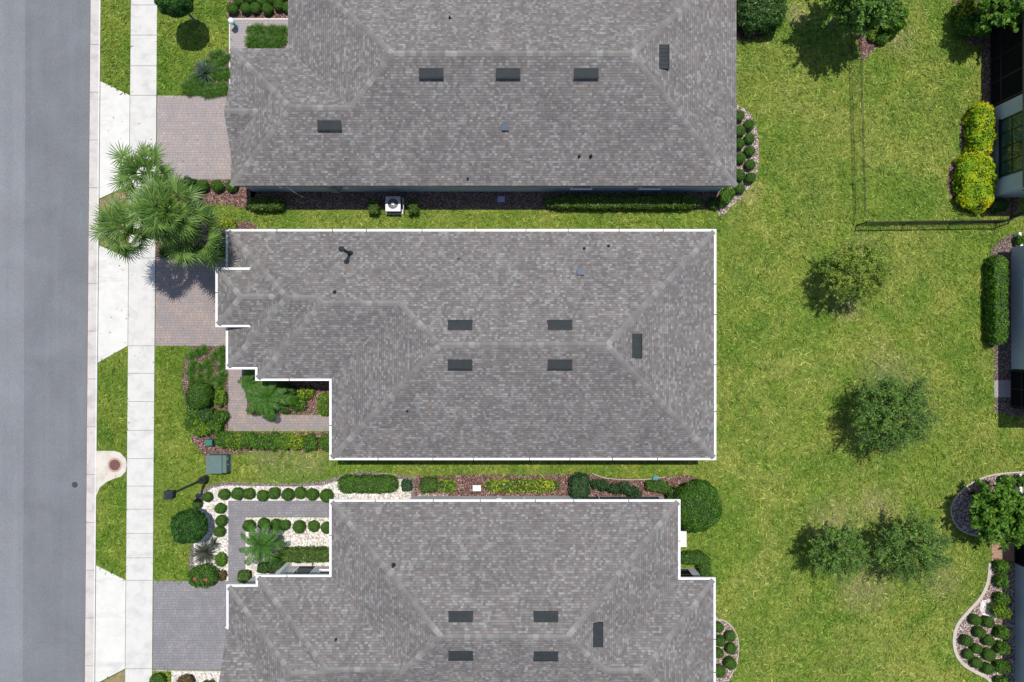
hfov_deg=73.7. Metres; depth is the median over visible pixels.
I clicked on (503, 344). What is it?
house
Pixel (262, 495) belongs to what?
boxwood ball
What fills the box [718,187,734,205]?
bush
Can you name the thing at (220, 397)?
shrub
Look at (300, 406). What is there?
shrub
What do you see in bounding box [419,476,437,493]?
hedge
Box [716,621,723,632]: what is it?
boxwood ball
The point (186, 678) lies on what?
shrub
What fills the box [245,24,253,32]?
fern tuft
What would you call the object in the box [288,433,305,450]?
shrub
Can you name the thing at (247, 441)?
shrub
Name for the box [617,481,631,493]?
rose bush
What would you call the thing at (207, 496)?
boxwood ball
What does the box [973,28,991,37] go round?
shrub
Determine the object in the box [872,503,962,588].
shade tree
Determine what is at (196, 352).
grass tuft
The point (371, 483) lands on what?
hedge
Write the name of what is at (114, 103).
driveway apron
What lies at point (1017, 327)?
house
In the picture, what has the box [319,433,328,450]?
shrub
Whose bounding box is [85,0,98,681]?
kerb
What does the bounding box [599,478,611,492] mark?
rose bush
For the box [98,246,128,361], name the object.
driveway apron
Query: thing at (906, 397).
shade tree
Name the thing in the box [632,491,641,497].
rose bush
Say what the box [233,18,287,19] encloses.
walkway edging
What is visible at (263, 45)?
fern tuft
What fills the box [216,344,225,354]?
grass tuft
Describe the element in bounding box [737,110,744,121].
boxwood ball
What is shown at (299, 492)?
boxwood ball
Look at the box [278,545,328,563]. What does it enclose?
hedge
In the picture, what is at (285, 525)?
boxwood ball
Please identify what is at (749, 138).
boxwood ball
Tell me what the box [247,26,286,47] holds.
planting bed
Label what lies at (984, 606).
stone mat
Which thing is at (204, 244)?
shrub
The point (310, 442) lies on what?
shrub
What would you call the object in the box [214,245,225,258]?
shrub
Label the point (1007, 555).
brick pad
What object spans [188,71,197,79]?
grass tuft
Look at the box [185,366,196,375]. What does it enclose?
grass tuft
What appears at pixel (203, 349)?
grass tuft
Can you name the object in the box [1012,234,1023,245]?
shrub
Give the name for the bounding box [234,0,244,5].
boxwood ball
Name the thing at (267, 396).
sago palm
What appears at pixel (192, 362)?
grass tuft
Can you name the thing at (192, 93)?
grass tuft
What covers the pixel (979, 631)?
boxwood ball
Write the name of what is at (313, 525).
boxwood ball
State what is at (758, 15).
shrub
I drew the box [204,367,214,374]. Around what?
grass tuft
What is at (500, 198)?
meter lid
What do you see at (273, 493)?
boxwood ball
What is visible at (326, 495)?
boxwood ball
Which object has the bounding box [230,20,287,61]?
walkway
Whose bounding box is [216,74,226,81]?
grass tuft
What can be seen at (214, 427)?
shrub
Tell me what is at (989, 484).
ornamental grass
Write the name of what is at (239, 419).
walkway
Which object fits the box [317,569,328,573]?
window
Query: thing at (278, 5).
boxwood ball
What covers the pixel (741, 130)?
boxwood ball
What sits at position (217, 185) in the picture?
boxwood ball
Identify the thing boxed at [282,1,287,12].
boxwood ball
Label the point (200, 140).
driveway
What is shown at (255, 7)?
boxwood ball
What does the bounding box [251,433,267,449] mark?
shrub
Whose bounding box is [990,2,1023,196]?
house
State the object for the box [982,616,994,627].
boxwood ball
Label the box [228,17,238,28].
gazing ball
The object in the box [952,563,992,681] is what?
bed border
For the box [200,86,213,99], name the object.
grass tuft
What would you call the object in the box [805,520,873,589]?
shade tree
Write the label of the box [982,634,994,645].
boxwood ball
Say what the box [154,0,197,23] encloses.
topiary tree
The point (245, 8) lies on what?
boxwood ball
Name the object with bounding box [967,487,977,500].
ornamental grass
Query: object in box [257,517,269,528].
boxwood ball
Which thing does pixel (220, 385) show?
grass tuft
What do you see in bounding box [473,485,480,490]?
meter lid
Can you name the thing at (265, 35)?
fern tuft
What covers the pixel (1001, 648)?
shrub
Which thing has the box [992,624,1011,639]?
shrub
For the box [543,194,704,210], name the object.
hedge
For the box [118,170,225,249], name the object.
sabal palm
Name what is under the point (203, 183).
boxwood ball
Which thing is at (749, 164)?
boxwood ball
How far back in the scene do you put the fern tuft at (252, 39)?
40.70 m
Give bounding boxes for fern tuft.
[243,30,259,47]
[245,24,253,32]
[248,34,260,47]
[250,21,266,35]
[257,33,268,45]
[257,38,267,47]
[264,35,275,47]
[266,23,277,35]
[268,39,276,47]
[270,24,281,34]
[270,37,282,47]
[277,32,287,45]
[278,23,287,37]
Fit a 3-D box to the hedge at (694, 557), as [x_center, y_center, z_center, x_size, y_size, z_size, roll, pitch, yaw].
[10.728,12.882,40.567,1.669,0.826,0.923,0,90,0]
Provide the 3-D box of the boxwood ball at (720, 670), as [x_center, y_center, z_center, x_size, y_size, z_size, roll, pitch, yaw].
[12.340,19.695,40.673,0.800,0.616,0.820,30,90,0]
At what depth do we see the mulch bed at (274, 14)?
40.99 m
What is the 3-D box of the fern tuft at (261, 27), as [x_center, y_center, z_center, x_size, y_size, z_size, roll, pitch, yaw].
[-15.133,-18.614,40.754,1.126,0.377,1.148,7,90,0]
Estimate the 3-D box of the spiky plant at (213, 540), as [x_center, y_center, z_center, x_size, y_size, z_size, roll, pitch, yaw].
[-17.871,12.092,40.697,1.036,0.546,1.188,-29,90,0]
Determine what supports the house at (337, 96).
on the lawn ground at (912, 298)
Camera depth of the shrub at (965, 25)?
40.29 m
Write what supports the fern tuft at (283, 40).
on the planting bed at (284, 46)
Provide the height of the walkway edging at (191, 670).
0.050 m
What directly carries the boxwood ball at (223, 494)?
on the gravel bed at (207, 509)
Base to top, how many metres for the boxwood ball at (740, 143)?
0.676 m
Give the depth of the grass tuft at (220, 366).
40.84 m
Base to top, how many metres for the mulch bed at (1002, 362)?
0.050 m
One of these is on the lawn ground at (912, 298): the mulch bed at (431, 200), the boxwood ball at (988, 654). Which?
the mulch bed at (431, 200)
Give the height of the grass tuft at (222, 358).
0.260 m
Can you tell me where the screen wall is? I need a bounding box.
[1015,473,1021,491]
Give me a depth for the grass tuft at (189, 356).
40.83 m
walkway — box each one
[228,369,328,430]
[228,501,328,580]
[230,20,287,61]
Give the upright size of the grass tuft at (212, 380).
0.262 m
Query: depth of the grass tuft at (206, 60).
40.78 m
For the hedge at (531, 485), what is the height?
0.569 m
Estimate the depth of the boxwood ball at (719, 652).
40.53 m
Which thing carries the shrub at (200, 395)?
on the mulch bed at (199, 441)
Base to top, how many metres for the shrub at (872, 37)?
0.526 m
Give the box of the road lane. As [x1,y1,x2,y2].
[0,0,25,681]
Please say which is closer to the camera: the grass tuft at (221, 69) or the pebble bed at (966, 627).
the grass tuft at (221, 69)
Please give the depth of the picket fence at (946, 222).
40.26 m
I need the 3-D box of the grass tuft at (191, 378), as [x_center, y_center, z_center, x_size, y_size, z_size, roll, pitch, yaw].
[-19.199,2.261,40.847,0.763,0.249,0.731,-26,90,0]
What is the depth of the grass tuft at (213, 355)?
40.82 m
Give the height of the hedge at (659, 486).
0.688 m
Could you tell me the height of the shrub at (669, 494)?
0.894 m
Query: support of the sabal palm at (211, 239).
on the mulch bed at (245, 225)
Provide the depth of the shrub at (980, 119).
40.00 m
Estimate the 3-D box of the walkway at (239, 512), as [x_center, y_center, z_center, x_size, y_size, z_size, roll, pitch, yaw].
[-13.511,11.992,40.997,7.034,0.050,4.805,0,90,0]
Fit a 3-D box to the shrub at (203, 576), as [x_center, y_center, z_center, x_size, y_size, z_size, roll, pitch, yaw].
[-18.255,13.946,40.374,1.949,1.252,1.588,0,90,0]
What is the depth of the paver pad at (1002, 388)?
40.97 m
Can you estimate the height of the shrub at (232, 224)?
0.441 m
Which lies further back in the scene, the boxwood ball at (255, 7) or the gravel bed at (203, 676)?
the gravel bed at (203, 676)
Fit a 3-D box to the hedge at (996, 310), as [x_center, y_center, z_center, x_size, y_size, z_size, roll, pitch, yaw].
[28.645,-2.414,40.373,1.060,1.215,5.433,0,90,0]
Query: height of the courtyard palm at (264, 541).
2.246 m
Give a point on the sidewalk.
(140, 451)
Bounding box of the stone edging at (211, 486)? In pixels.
[189,471,414,569]
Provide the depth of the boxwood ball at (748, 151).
40.51 m
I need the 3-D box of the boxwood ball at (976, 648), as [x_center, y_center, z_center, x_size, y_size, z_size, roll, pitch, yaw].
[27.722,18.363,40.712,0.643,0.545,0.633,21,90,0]
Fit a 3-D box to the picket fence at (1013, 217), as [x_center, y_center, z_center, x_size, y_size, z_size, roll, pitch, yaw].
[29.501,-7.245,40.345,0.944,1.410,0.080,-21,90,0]
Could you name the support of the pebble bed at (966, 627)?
on the lawn ground at (912, 298)
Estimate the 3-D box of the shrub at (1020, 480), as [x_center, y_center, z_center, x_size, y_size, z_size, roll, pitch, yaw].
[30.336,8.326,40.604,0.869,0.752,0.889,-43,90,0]
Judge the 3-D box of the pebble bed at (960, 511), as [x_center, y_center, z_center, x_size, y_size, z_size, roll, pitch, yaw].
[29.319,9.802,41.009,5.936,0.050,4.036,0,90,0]
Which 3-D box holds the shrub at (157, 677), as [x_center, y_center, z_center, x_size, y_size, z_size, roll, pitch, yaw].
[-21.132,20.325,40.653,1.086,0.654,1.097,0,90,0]
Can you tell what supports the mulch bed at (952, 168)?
on the lawn ground at (912, 298)
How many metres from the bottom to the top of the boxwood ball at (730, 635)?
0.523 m
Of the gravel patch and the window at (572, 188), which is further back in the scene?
the gravel patch
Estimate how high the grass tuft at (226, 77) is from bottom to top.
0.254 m
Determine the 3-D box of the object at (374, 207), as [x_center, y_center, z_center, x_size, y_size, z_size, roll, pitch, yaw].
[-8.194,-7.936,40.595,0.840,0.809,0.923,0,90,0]
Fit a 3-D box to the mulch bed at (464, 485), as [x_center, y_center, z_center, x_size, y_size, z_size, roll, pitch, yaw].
[2.940,8.783,41.006,17.566,0.050,1.768,0,90,0]
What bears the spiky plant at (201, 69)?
on the mulch bed at (226, 64)
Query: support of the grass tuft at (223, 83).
on the mulch bed at (226, 64)
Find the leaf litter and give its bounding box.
[109,111,213,347]
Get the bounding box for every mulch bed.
[155,215,257,257]
[178,179,254,211]
[182,346,328,458]
[184,50,228,94]
[226,0,287,18]
[247,377,328,413]
[251,191,716,209]
[415,473,697,498]
[715,105,758,215]
[716,617,738,681]
[737,0,752,41]
[857,1,898,59]
[947,115,1017,214]
[952,0,989,45]
[982,38,989,103]
[990,233,1023,416]
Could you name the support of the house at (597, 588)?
on the lawn ground at (912, 298)
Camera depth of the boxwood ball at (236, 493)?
40.50 m
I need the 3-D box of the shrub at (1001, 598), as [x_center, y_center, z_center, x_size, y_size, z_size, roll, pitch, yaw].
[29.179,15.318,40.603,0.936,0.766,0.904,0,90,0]
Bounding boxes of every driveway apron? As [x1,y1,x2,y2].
[95,565,125,681]
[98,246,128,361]
[99,81,129,198]
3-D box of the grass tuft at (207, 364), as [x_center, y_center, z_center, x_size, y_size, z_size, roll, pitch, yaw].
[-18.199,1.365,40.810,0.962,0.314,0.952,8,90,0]
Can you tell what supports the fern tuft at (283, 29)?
on the planting bed at (284, 46)
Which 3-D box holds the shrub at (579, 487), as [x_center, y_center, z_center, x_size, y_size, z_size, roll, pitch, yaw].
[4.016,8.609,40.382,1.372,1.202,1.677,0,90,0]
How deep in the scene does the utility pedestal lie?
40.40 m
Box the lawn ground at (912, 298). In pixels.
[96,0,1023,681]
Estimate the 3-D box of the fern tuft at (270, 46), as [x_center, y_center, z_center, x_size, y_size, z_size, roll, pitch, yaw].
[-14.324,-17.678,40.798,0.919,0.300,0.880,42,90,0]
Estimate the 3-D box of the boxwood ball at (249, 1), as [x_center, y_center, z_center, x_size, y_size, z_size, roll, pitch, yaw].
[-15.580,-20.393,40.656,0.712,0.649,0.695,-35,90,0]
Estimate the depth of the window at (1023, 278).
39.86 m
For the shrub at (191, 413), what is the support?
on the mulch bed at (199, 441)
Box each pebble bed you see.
[952,473,1023,534]
[956,563,1014,681]
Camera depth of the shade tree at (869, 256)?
37.95 m
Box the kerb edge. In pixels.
[93,0,100,681]
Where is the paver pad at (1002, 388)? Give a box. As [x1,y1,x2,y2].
[994,380,1010,396]
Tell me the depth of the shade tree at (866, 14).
37.11 m
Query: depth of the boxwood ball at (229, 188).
40.51 m
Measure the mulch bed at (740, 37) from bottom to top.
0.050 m
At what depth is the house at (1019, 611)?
40.62 m
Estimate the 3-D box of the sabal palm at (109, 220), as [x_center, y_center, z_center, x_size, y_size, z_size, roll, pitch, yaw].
[-19.891,-5.795,37.285,3.486,7.435,3.629,21,90,0]
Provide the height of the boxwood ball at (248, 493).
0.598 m
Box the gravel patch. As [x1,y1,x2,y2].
[417,493,447,495]
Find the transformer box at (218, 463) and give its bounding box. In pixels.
[206,453,231,473]
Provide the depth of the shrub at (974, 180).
39.99 m
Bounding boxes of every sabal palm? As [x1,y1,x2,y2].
[87,194,183,262]
[106,138,203,204]
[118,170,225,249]
[160,198,228,271]
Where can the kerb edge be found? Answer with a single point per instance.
(97, 293)
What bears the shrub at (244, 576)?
on the gravel bed at (308, 538)
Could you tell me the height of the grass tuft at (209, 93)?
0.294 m
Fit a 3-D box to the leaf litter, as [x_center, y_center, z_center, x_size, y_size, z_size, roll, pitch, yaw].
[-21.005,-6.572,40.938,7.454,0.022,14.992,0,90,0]
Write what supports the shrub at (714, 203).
on the mulch bed at (431, 200)
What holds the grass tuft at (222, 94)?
on the mulch bed at (226, 64)
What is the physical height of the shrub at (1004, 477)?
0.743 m
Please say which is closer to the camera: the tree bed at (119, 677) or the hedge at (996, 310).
the hedge at (996, 310)
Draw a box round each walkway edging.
[153,670,220,671]
[227,369,227,430]
[229,24,229,83]
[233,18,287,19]
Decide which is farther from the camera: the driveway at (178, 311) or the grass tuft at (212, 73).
the driveway at (178, 311)
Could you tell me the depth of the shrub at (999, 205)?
40.45 m
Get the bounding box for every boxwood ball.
[192,499,201,508]
[196,179,209,191]
[202,491,212,501]
[210,179,223,191]
[213,526,225,536]
[214,502,226,513]
[215,514,227,526]
[218,488,230,499]
[225,179,237,191]
[226,3,238,14]
[231,487,243,499]
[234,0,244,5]
[240,3,250,14]
[242,519,254,531]
[243,488,254,499]
[245,0,255,3]
[250,2,260,13]
[256,0,267,5]
[256,489,268,501]
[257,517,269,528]
[262,3,273,14]
[267,487,279,499]
[270,518,280,529]
[273,0,283,10]
[280,520,290,530]
[281,488,293,500]
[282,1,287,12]
[292,520,305,533]
[294,486,306,498]
[305,488,318,500]
[308,520,319,531]
[319,488,333,502]
[320,521,328,533]
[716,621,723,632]
[716,635,725,646]
[716,647,723,658]
[716,664,725,677]
[724,656,736,669]
[725,630,735,641]
[725,642,736,654]
[733,182,744,194]
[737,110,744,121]
[737,125,745,136]
[737,138,744,149]
[737,152,745,164]
[737,168,744,180]
[743,119,754,130]
[743,146,754,156]
[744,133,754,143]
[744,159,755,169]
[744,172,755,182]
[960,634,973,646]
[962,648,973,659]
[968,614,981,625]
[969,657,982,668]
[971,643,982,653]
[973,626,985,637]
[981,662,994,674]
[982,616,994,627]
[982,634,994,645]
[982,648,995,660]
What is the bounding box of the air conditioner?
[385,196,402,214]
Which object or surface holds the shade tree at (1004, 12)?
on the mulch bed at (975, 41)
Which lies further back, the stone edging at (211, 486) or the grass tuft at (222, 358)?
the stone edging at (211, 486)
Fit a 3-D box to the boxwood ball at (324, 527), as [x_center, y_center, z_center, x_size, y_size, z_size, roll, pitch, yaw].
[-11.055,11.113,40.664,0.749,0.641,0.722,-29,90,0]
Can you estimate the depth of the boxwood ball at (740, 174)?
40.50 m
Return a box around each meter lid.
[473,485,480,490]
[497,196,504,201]
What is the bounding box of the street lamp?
[164,475,209,499]
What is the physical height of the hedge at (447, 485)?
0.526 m
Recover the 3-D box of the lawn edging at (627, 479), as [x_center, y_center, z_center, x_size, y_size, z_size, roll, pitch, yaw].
[7.006,8.192,40.985,4.436,0.030,0.316,3,90,0]
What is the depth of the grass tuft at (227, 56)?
40.87 m
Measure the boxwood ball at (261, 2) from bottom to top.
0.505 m
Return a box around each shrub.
[149,672,166,681]
[158,243,173,257]
[176,674,194,681]
[182,175,197,192]
[182,417,196,430]
[185,381,214,408]
[185,407,197,421]
[186,563,219,588]
[187,244,201,257]
[188,419,207,436]
[194,406,214,424]
[200,243,214,256]
[206,419,224,433]
[212,408,229,424]
[213,387,228,407]
[213,430,232,447]
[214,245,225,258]
[214,552,227,567]
[218,569,227,580]
[219,219,229,230]
[225,431,243,450]
[227,219,237,228]
[237,570,251,582]
[238,431,255,449]
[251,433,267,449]
[256,562,269,573]
[265,431,279,452]
[266,557,285,571]
[277,432,291,450]
[281,384,296,398]
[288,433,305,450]
[289,393,306,411]
[297,385,315,399]
[302,432,319,451]
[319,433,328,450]
[568,472,590,498]
[665,485,677,498]
[672,478,722,533]
[706,197,723,209]
[737,0,787,36]
[739,28,765,39]
[867,29,880,41]
[874,0,908,35]
[874,30,889,44]
[952,0,977,19]
[952,151,997,213]
[954,12,980,39]
[961,100,997,155]
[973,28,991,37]
[987,198,1009,213]
[987,602,1012,619]
[992,591,1010,605]
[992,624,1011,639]
[993,558,1009,574]
[993,573,1009,589]
[993,640,1010,655]
[993,659,1010,673]
[993,675,1010,681]
[998,475,1016,485]
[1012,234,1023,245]
[1013,474,1023,486]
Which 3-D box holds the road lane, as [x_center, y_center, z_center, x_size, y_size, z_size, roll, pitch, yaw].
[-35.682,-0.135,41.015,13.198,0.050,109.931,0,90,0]
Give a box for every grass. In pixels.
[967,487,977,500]
[979,480,992,491]
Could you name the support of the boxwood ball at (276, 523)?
on the gravel bed at (308, 538)
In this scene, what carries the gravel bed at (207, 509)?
on the lawn ground at (912, 298)
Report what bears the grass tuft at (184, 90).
on the mulch bed at (226, 64)
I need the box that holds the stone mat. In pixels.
[980,599,995,616]
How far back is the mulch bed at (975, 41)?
40.98 m
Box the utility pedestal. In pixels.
[205,439,214,445]
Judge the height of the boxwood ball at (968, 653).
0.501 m
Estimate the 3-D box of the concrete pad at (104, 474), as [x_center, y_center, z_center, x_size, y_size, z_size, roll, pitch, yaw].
[-24.031,7.957,40.973,1.860,0.050,2.729,0,90,0]
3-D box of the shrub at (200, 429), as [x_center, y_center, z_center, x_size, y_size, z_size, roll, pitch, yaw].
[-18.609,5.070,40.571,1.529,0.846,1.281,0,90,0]
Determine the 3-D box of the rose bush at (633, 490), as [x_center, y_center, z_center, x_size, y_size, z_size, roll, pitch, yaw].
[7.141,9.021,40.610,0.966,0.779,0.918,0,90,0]
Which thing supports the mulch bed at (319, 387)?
on the lawn ground at (912, 298)
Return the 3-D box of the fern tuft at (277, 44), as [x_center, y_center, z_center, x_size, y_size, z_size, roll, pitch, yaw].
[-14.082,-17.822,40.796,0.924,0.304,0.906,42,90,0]
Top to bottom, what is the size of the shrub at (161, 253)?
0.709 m
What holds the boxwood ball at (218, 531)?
on the gravel bed at (207, 509)
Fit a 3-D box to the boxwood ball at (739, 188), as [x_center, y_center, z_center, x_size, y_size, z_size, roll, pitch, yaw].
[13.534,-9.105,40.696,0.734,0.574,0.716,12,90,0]
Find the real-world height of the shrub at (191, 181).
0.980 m
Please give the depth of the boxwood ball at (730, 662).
40.45 m
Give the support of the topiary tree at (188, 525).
on the gravel bed at (207, 509)
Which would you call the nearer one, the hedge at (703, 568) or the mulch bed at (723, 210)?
the hedge at (703, 568)
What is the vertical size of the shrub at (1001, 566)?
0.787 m
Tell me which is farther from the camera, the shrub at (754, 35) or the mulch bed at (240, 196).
the mulch bed at (240, 196)
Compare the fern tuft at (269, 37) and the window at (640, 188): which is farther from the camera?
the fern tuft at (269, 37)
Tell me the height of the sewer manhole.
0.020 m
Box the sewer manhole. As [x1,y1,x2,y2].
[107,458,121,471]
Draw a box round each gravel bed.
[171,671,219,681]
[194,479,410,580]
[246,517,328,576]
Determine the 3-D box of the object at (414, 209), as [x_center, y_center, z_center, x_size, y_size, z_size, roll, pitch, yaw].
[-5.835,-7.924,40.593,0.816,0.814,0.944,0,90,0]
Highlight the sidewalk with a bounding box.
[125,0,156,681]
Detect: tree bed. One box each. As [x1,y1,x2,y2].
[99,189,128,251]
[103,670,124,681]
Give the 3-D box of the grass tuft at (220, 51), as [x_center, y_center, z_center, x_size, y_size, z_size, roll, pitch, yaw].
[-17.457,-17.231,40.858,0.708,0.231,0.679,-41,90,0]
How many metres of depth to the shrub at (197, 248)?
40.50 m
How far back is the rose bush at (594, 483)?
40.46 m
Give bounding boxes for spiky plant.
[190,537,220,564]
[193,59,215,85]
[206,536,219,551]
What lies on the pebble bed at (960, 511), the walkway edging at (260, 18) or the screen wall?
the screen wall
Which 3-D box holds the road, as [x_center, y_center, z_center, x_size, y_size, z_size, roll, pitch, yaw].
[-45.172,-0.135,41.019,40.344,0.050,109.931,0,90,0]
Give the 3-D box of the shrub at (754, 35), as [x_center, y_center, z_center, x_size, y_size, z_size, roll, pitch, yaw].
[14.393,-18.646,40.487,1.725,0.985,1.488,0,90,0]
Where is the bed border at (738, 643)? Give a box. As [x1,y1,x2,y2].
[716,619,738,677]
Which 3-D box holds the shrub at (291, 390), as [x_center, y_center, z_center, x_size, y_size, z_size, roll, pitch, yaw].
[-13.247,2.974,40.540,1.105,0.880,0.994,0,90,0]
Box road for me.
[23,0,89,681]
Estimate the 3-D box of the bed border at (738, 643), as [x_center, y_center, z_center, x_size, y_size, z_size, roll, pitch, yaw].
[13.127,18.331,40.980,1.104,0.040,3.694,-14,90,0]
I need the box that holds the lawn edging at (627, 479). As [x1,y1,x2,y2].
[592,473,664,479]
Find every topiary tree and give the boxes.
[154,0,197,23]
[170,507,208,543]
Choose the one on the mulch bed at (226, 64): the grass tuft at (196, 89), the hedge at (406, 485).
the grass tuft at (196, 89)
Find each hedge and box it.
[247,196,286,212]
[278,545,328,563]
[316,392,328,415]
[337,474,399,493]
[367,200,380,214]
[400,478,413,491]
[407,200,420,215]
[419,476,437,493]
[439,477,455,493]
[483,477,559,493]
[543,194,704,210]
[645,479,669,493]
[681,550,706,565]
[696,554,711,576]
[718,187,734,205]
[982,254,1009,345]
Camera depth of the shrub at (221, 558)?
40.60 m
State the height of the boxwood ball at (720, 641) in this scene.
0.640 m
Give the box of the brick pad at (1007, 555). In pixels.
[991,539,1013,560]
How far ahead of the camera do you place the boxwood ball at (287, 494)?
40.39 m
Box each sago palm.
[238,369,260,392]
[241,381,299,420]
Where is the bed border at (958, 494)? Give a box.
[950,471,1023,537]
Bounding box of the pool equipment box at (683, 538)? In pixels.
[681,529,686,546]
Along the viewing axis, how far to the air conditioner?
40.28 m
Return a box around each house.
[215,229,715,459]
[219,494,715,681]
[224,0,737,196]
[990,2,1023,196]
[1011,245,1023,408]
[1014,493,1023,681]
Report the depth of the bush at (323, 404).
40.30 m
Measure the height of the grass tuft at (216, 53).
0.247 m
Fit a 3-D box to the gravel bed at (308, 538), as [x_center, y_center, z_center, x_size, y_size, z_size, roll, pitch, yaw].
[-12.992,12.434,41.003,5.996,0.050,3.690,0,90,0]
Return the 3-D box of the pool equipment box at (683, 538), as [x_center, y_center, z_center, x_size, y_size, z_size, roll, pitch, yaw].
[10.075,11.722,40.685,0.500,0.590,0.920,0,90,0]
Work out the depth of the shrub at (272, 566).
40.22 m
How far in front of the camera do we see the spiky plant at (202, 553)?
40.68 m
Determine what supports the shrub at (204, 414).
on the mulch bed at (199, 441)
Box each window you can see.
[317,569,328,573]
[570,187,591,189]
[638,187,660,189]
[999,110,1022,178]
[1023,278,1023,314]
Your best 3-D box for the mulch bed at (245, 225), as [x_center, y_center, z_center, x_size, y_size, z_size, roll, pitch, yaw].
[-18.321,-6.247,41.012,6.980,0.050,3.135,0,90,0]
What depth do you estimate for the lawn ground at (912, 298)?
41.00 m
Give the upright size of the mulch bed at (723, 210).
0.050 m
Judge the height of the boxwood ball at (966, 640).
0.650 m
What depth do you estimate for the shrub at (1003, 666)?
40.43 m
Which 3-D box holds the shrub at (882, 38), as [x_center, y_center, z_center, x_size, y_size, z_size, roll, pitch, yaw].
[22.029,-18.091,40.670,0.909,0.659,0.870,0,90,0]
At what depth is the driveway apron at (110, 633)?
40.96 m
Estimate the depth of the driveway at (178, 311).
40.98 m
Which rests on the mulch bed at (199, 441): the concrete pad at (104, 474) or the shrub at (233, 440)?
the shrub at (233, 440)
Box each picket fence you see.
[851,22,866,219]
[856,219,1012,225]
[1005,214,1023,219]
[1010,195,1023,216]
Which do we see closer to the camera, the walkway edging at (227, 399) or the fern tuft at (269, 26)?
the fern tuft at (269, 26)
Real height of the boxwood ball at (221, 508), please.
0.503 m
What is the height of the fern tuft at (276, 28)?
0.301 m
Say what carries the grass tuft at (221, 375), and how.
on the mulch bed at (199, 441)
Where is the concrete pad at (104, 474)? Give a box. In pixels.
[96,451,126,495]
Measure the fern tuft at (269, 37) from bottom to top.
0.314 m
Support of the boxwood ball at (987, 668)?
on the pebble bed at (966, 627)
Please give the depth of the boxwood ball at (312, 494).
40.42 m
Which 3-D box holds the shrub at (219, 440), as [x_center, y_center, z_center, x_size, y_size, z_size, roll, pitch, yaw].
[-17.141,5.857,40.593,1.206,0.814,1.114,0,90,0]
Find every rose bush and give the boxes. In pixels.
[589,478,602,489]
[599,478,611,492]
[607,482,620,494]
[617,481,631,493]
[626,485,639,497]
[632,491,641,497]
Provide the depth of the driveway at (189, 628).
40.98 m
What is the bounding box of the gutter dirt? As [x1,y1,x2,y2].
[84,0,90,681]
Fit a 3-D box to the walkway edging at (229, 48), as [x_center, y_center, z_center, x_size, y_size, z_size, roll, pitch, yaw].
[-16.951,-17.009,40.989,0.062,0.050,4.536,0,90,0]
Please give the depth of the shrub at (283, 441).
40.43 m
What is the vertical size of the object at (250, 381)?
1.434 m
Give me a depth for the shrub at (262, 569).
40.38 m
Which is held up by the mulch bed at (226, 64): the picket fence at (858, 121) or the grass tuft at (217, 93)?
the grass tuft at (217, 93)
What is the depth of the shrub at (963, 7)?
40.20 m
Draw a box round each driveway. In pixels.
[153,581,244,669]
[155,258,225,345]
[157,95,230,178]
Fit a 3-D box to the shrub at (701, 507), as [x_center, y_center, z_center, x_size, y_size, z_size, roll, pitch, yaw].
[10.849,9.688,39.880,2.909,2.201,3.230,0,90,0]
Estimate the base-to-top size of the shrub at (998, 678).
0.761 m
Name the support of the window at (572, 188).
in the house at (337, 96)
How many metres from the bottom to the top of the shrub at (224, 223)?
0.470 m
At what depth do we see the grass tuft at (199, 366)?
40.85 m
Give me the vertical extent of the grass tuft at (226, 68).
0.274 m
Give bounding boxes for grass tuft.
[179,78,191,89]
[182,83,192,95]
[185,88,194,97]
[185,349,196,360]
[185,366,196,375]
[186,358,197,369]
[186,374,196,381]
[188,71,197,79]
[190,346,202,357]
[193,85,202,95]
[195,362,202,370]
[195,370,205,380]
[198,344,208,355]
[200,57,211,67]
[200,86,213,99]
[200,358,213,369]
[203,374,213,382]
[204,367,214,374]
[207,86,217,98]
[209,348,219,359]
[209,375,218,385]
[210,70,219,82]
[211,49,220,60]
[211,85,221,96]
[212,379,227,389]
[214,368,229,381]
[215,65,224,76]
[216,56,228,65]
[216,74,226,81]
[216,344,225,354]
[216,353,225,362]
[216,361,225,370]
[217,49,224,57]
[217,85,227,96]
[218,81,228,88]
[220,66,229,77]
[220,70,230,79]
[221,86,228,96]
[222,52,230,61]
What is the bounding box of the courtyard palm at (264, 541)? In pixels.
[239,521,287,565]
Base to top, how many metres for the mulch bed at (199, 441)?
0.050 m
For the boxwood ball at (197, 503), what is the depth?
40.57 m
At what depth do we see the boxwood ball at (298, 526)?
40.52 m
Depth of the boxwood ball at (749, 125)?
40.49 m
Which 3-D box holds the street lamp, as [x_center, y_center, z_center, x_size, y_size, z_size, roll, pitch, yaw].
[-18.373,8.245,38.640,0.460,4.720,0.460,0,90,0]
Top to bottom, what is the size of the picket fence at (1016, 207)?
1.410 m
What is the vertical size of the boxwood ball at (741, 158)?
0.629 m
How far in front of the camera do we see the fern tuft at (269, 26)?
40.76 m
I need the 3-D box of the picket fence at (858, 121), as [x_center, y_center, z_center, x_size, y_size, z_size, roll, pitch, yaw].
[20.449,-12.953,40.345,0.026,1.410,11.446,-2,90,0]
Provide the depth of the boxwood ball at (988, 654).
40.56 m
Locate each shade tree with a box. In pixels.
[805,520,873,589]
[819,229,901,305]
[820,0,897,37]
[851,364,943,463]
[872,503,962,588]
[968,475,1023,552]
[974,0,1023,33]
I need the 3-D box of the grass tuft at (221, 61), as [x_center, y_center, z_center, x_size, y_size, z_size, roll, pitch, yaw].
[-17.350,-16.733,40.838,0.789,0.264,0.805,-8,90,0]
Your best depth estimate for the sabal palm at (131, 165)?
34.27 m
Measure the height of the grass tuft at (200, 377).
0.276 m
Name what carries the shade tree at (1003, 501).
on the pebble bed at (960, 511)

